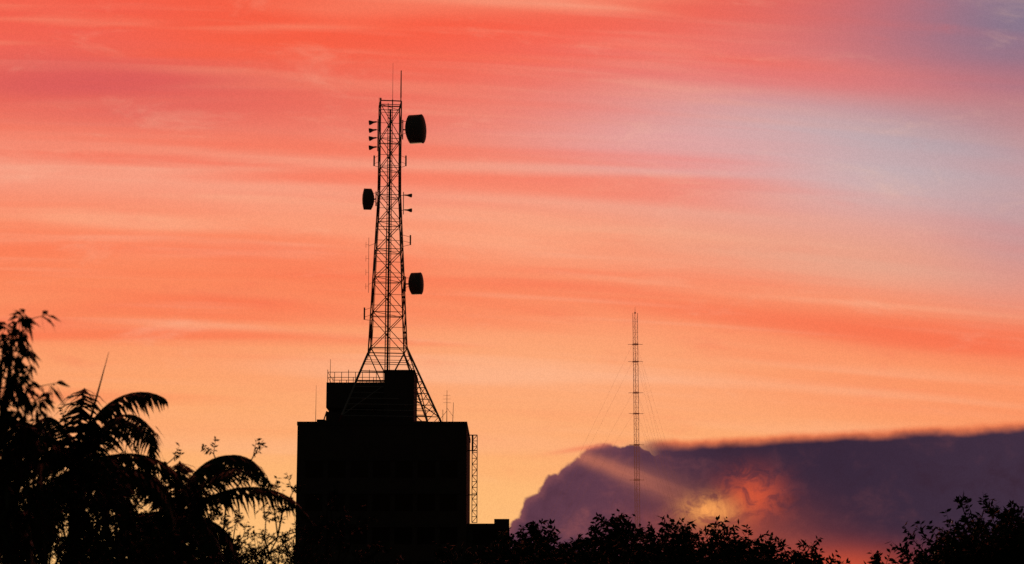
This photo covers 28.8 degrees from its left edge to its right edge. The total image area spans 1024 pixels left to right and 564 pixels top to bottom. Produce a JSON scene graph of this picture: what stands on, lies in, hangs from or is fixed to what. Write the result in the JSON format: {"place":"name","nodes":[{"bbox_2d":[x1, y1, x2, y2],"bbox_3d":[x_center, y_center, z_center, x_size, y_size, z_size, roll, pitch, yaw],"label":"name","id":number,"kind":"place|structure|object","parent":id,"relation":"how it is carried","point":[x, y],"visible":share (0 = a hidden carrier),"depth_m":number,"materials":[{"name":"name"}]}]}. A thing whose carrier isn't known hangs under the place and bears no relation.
{"place":"outdoors","nodes":[
{"label":"outdoors","id":0,"kind":"place"},
{"bbox_2d":[295,359,508,563],"bbox_3d":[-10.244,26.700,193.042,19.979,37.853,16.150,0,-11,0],"label":"tower block","id":1,"kind":"structure","parent":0,"point":[406,480],"depth_m":186.54,"materials":[{"name":"concrete"}]},
{"bbox_2d":[338,70,441,421],"bbox_3d":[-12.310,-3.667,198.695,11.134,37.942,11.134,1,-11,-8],"label":"telecom tower","id":2,"kind":"structure","parent":1,"relation":"on","point":[415,129],"depth_m":198.59,"materials":[{"name":"metal"}]},
{"bbox_2d":[0,0,1023,563],"label":"sky","id":3,"kind":"structure","parent":0,"point":[809,214],"materials":[{"name":"orange"}]},
{"label":"ground","id":4,"kind":"structure","parent":0,"visible":0},
{"bbox_2d":[0,309,69,563],"bbox_3d":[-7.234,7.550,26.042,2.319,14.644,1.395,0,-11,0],"label":"tree","id":5,"kind":"object","parent":4,"relation":"on","point":[10,500],"visible":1,"depth_m":26.98,"materials":[{"name":"black plant"}]},
{"bbox_2d":[4,471,120,563],"bbox_3d":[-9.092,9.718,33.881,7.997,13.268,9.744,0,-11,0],"label":"tree","id":6,"kind":"object","parent":4,"relation":"on","point":[52,514],"visible":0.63,"depth_m":35.62,"materials":[{"name":"black plant"}]},
{"bbox_2d":[1,406,184,563],"bbox_3d":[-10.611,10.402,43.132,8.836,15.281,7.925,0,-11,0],"label":"tree","id":7,"kind":"object","parent":4,"relation":"on","point":[136,452],"visible":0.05,"depth_m":43.52,"materials":[{"name":"black plant"}]},
{"bbox_2d":[0,352,190,563],"bbox_3d":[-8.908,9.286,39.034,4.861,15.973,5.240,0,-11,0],"label":"palm","id":8,"kind":"object","parent":4,"relation":"on","point":[72,455],"visible":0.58,"depth_m":39.67,"materials":[{"name":"black plant"}]},
{"bbox_2d":[0,438,243,563],"bbox_3d":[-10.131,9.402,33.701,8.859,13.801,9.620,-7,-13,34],"label":"tree","id":9,"kind":"object","parent":4,"relation":"on","point":[139,543],"visible":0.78,"depth_m":34.86,"materials":[{"name":"black plant"}]},
{"bbox_2d":[0,500,244,563],"bbox_3d":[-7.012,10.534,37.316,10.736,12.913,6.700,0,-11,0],"label":"tree","id":10,"kind":"object","parent":4,"relation":"on","point":[89,511],"visible":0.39,"depth_m":37.32,"materials":[{"name":"black plant"}]},
{"bbox_2d":[39,482,314,563],"bbox_3d":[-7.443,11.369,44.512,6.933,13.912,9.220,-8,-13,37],"label":"tree","id":11,"kind":"object","parent":4,"relation":"on","point":[266,518],"visible":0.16,"depth_m":48.52,"materials":[{"name":"black plant"}]},
{"bbox_2d":[1,436,405,563],"bbox_3d":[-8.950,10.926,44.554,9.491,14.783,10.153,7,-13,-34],"label":"tree","id":12,"kind":"object","parent":4,"relation":"on","point":[321,524],"visible":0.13,"depth_m":44.31,"materials":[{"name":"black plant"}]},
{"bbox_2d":[108,455,314,563],"bbox_3d":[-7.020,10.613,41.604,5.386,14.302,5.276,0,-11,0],"label":"palm","id":13,"kind":"object","parent":4,"relation":"on","point":[216,472],"visible":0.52,"depth_m":42.49,"materials":[{"name":"black plant"}]},
{"bbox_2d":[180,533,322,563],"bbox_3d":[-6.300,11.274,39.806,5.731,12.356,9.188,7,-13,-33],"label":"tree","id":14,"kind":"object","parent":4,"relation":"on","point":[252,558],"visible":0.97,"depth_m":40.26,"materials":[{"name":"black plant"}]},
{"bbox_2d":[222,527,337,563],"bbox_3d":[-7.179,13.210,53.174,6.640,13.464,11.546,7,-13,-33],"label":"tree","id":15,"kind":"object","parent":4,"relation":"on","point":[310,552],"visible":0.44,"depth_m":54.17,"materials":[{"name":"black plant"}]},
{"bbox_2d":[432,535,604,563],"bbox_3d":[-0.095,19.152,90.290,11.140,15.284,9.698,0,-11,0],"label":"tree","id":16,"kind":"object","parent":4,"relation":"on","point":[502,553],"visible":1,"depth_m":89.76,"materials":[{"name":"black plant"}]},
{"bbox_2d":[453,527,621,563],"bbox_3d":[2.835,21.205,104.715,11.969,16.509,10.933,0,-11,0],"label":"tree","id":17,"kind":"object","parent":4,"relation":"on","point":[508,538],"visible":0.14,"depth_m":104.61,"materials":[{"name":"black plant"}]},
{"bbox_2d":[460,519,620,563],"bbox_3d":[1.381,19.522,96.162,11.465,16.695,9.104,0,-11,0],"label":"tree","id":18,"kind":"object","parent":4,"relation":"on","point":[533,527],"visible":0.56,"depth_m":99.48,"materials":[{"name":"black plant"}]},
{"bbox_2d":[551,312,687,542],"bbox_3d":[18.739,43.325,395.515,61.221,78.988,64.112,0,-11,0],"label":"radio mast","id":19,"kind":"object","parent":4,"relation":"on","point":[638,413],"visible":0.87,"depth_m":401.80,"materials":[{"name":"metal"}]},
{"bbox_2d":[563,509,708,563],"bbox_3d":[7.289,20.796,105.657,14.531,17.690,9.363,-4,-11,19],"label":"tree","id":20,"kind":"object","parent":4,"relation":"on","point":[615,523],"visible":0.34,"depth_m":106.02,"materials":[{"name":"black plant"}]},
{"bbox_2d":[587,537,704,563],"bbox_3d":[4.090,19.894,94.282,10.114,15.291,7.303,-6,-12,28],"label":"tree","id":21,"kind":"object","parent":4,"relation":"on","point":[647,550],"visible":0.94,"depth_m":91.78,"materials":[{"name":"black plant"}]},
{"bbox_2d":[608,529,697,563],"bbox_3d":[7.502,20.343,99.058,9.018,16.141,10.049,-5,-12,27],"label":"tree","id":22,"kind":"object","parent":4,"relation":"on","point":[662,556],"visible":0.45,"depth_m":100.24,"materials":[{"name":"black plant"}]},
{"bbox_2d":[609,525,806,563],"bbox_3d":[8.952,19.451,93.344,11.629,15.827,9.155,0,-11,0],"label":"tree","id":23,"kind":"object","parent":4,"relation":"on","point":[678,555],"visible":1,"depth_m":93.27,"materials":[{"name":"black plant"}]},
{"bbox_2d":[646,514,789,563],"bbox_3d":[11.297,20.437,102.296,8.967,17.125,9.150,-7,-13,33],"label":"tree","id":24,"kind":"object","parent":4,"relation":"on","point":[734,542],"visible":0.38,"depth_m":102.92,"materials":[{"name":"black plant"}]},
{"bbox_2d":[694,532,849,563],"bbox_3d":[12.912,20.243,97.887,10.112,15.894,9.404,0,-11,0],"label":"tree","id":25,"kind":"object","parent":4,"relation":"on","point":[797,557],"visible":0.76,"depth_m":99.03,"materials":[{"name":"black plant"}]},
{"bbox_2d":[863,520,1023,563],"bbox_3d":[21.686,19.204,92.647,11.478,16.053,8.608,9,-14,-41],"label":"tree","id":26,"kind":"object","parent":4,"relation":"on","point":[877,557],"visible":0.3,"depth_m":92.68,"materials":[{"name":"black plant"}]},
{"bbox_2d":[871,500,1023,563],"bbox_3d":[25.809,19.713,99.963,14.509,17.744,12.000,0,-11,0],"label":"tree","id":27,"kind":"object","parent":4,"relation":"on","point":[929,542],"visible":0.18,"depth_m":102.50,"materials":[{"name":"black plant"}]},
{"bbox_2d":[915,491,1023,563],"bbox_3d":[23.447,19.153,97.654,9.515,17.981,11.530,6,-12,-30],"label":"tree","id":28,"kind":"object","parent":4,"relation":"on","point":[961,501],"visible":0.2,"depth_m":99.56,"materials":[{"name":"black plant"}]},
{"bbox_2d":[925,507,1023,563],"bbox_3d":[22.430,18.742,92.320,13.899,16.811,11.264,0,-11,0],"label":"tree","id":29,"kind":"object","parent":4,"relation":"on","point":[973,547],"visible":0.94,"depth_m":90.98,"materials":[{"name":"black plant"}]}
]}

